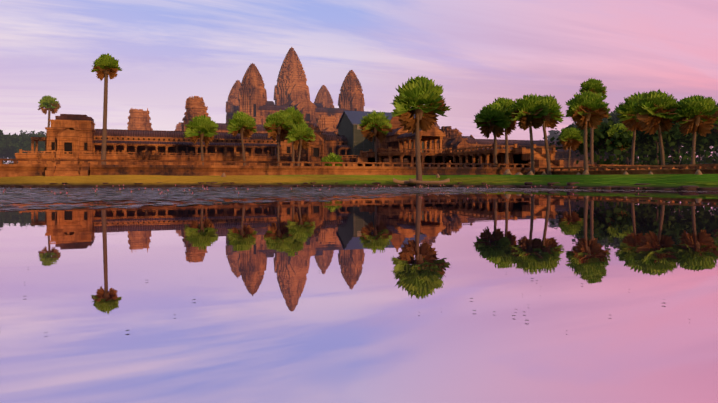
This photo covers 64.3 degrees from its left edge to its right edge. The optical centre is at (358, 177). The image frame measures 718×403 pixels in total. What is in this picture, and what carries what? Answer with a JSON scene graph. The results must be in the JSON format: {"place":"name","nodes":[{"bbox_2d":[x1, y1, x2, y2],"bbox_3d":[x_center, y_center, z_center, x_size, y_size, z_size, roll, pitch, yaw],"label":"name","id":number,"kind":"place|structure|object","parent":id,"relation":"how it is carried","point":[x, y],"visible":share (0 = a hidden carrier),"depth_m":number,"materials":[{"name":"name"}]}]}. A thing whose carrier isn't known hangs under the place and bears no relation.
{"place":"outdoors","nodes":[
{"label":"outdoors","id":0,"kind":"place"},
{"bbox_2d":[127,47,439,155],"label":"temple","id":1,"kind":"structure","parent":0,"point":[247,94],"depth_m":270.35,"materials":[{"name":"stone"}]},
{"bbox_2d":[0,187,717,402],"bbox_3d":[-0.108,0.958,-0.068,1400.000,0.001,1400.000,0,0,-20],"label":"water","id":2,"kind":"structure","parent":0,"point":[335,300],"depth_m":4.48,"materials":[{"name":"purple liquid"}]},
{"bbox_2d":[0,184,699,332],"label":"water lilies","id":3,"kind":"object","parent":2,"relation":"on","point":[69,196],"visible":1,"depth_m":31.56,"materials":[{"name":"green plant"}]},
{"bbox_2d":[0,149,717,176],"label":"terrace","id":4,"kind":"structure","parent":0,"point":[44,163],"depth_m":86.45,"materials":[{"name":"stone"}]},
{"bbox_2d":[91,53,121,164],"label":"palm","id":5,"kind":"object","parent":4,"relation":"on","point":[104,66],"visible":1,"depth_m":86.59,"materials":[{"name":"green plant"}]},
{"bbox_2d":[184,115,218,164],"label":"palm","id":6,"kind":"object","parent":4,"relation":"on","point":[204,126],"visible":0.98,"depth_m":118.57,"materials":[{"name":"green plant"}]},
{"bbox_2d":[227,111,256,165],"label":"palm","id":7,"kind":"object","parent":4,"relation":"on","point":[244,122],"visible":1,"depth_m":124.61,"materials":[{"name":"green plant"}]},
{"bbox_2d":[263,111,293,165],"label":"palm","id":8,"kind":"object","parent":4,"relation":"on","point":[275,125],"visible":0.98,"depth_m":130.39,"materials":[{"name":"green plant"}]},
{"bbox_2d":[280,106,305,165],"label":"palm","id":9,"kind":"object","parent":4,"relation":"on","point":[297,116],"visible":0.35,"depth_m":134.90,"materials":[{"name":"green plant"}]},
{"bbox_2d":[285,122,315,165],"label":"palm","id":10,"kind":"object","parent":4,"relation":"on","point":[301,134],"visible":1,"depth_m":126.17,"materials":[{"name":"green plant"}]},
{"bbox_2d":[31,114,616,166],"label":"temple","id":11,"kind":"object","parent":4,"relation":"on","point":[73,132],"visible":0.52,"depth_m":159.64,"materials":[{"name":"stone"}]},
{"bbox_2d":[321,152,342,165],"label":"bush","id":12,"kind":"object","parent":4,"relation":"on","point":[332,157],"visible":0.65,"depth_m":119.91,"materials":[{"name":"green plant"}]},
{"bbox_2d":[358,110,392,165],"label":"palm","id":13,"kind":"object","parent":4,"relation":"on","point":[379,125],"visible":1,"depth_m":124.85,"materials":[{"name":"green plant"}]},
{"bbox_2d":[336,111,423,156],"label":"building","id":14,"kind":"structure","parent":4,"relation":"on","point":[348,126],"depth_m":172.00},
{"bbox_2d":[345,143,563,167],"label":"cruciform terrace","id":15,"kind":"structure","parent":4,"relation":"on","point":[520,155],"depth_m":120.40,"materials":[{"name":"stone"}]},
{"bbox_2d":[473,101,510,166],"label":"palm","id":16,"kind":"object","parent":4,"relation":"on","point":[490,114],"visible":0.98,"depth_m":99.49,"materials":[{"name":"green plant"}]},
{"bbox_2d":[493,97,518,166],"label":"palm","id":17,"kind":"object","parent":4,"relation":"on","point":[506,103],"visible":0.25,"depth_m":102.53,"materials":[{"name":"green plant"}]},
{"bbox_2d":[0,174,717,190],"bbox_3d":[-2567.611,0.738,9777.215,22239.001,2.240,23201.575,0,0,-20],"label":"ground","id":18,"kind":"structure","parent":0,"point":[659,181],"depth_m":58.84,"materials":[{"name":"green plant"}]},
{"bbox_2d":[38,95,60,126],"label":"palm","id":19,"kind":"object","parent":18,"relation":"on","point":[50,104],"visible":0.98,"depth_m":177.33,"materials":[{"name":"green plant"}]},
{"bbox_2d":[0,101,717,168],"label":"forest","id":20,"kind":"object","parent":18,"relation":"on","point":[647,148],"visible":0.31,"depth_m":153.86,"materials":[{"name":"green plant"}]},
{"bbox_2d":[4,182,717,190],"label":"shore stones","id":21,"kind":"object","parent":18,"relation":"on","point":[681,188],"visible":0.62,"depth_m":53.23,"materials":[{"name":"stone"}]},
{"bbox_2d":[393,178,415,183],"bbox_3d":[4.586,0.339,57.325,0.660,0.600,3.600,5,4,43],"label":"canoe","id":22,"kind":"object","parent":18,"relation":"on","point":[401,182],"visible":0.77,"depth_m":56.65,"materials":[{"name":"brown wood"}]},
{"bbox_2d":[390,75,451,186],"bbox_3d":[6.146,-4.519,57.843,6.362,11.585,6.322,0,0,-20],"label":"palm","id":23,"kind":"object","parent":18,"relation":"on","point":[422,98],"visible":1,"depth_m":56.90,"materials":[{"name":"green plant"}]},
{"bbox_2d":[409,178,449,183],"bbox_3d":[6.868,0.358,55.785,3.900,0.600,0.700,0,0,11],"label":"canoe","id":24,"kind":"object","parent":18,"relation":"on","point":[429,182],"visible":1,"depth_m":55.48,"materials":[{"name":"brown wood"}]},
{"bbox_2d":[221,169,701,177],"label":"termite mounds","id":25,"kind":"object","parent":18,"relation":"on","point":[585,172],"visible":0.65,"depth_m":82.62,"materials":[{"name":"brown soil"}]},
{"bbox_2d":[508,93,551,174],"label":"palm","id":26,"kind":"object","parent":18,"relation":"on","point":[526,110],"visible":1,"depth_m":90.42,"materials":[{"name":"green plant"}]},
{"bbox_2d":[531,94,564,174],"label":"palm","id":27,"kind":"object","parent":18,"relation":"on","point":[556,114],"visible":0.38,"depth_m":93.72,"materials":[{"name":"green plant"}]},
{"bbox_2d":[557,127,583,166],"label":"palm","id":28,"kind":"object","parent":18,"relation":"on","point":[567,136],"visible":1,"depth_m":147.73,"materials":[{"name":"green plant"}]},
{"bbox_2d":[565,90,611,171],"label":"palm","id":29,"kind":"object","parent":18,"relation":"on","point":[588,108],"visible":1,"depth_m":83.34,"materials":[{"name":"green plant"}]},
{"bbox_2d":[578,78,606,166],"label":"palm","id":30,"kind":"object","parent":18,"relation":"on","point":[594,85],"visible":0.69,"depth_m":132.68,"materials":[{"name":"green plant"}]},
{"bbox_2d":[604,123,632,163],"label":"palm","id":31,"kind":"object","parent":18,"relation":"on","point":[611,131],"visible":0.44,"depth_m":147.27,"materials":[{"name":"green plant"}]},
{"bbox_2d":[614,92,642,164],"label":"palm","id":32,"kind":"object","parent":18,"relation":"on","point":[625,117],"visible":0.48,"depth_m":118.33,"materials":[{"name":"green plant"}]},
{"bbox_2d":[632,89,680,168],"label":"palm","id":33,"kind":"object","parent":18,"relation":"on","point":[654,111],"visible":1,"depth_m":93.86,"materials":[{"name":"green plant"}]},
{"bbox_2d":[672,95,717,168],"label":"palm","id":34,"kind":"object","parent":18,"relation":"on","point":[694,112],"visible":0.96,"depth_m":90.92,"materials":[{"name":"green plant"}]},
{"bbox_2d":[712,123,717,133],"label":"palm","id":35,"kind":"object","parent":18,"relation":"on","point":[715,126],"visible":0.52,"depth_m":148.55,"materials":[{"name":"green plant"}]},
{"bbox_2d":[0,0,717,163],"label":"sky","id":36,"kind":"structure","parent":0,"point":[168,52],"materials":[{"name":"purple"}]}
]}

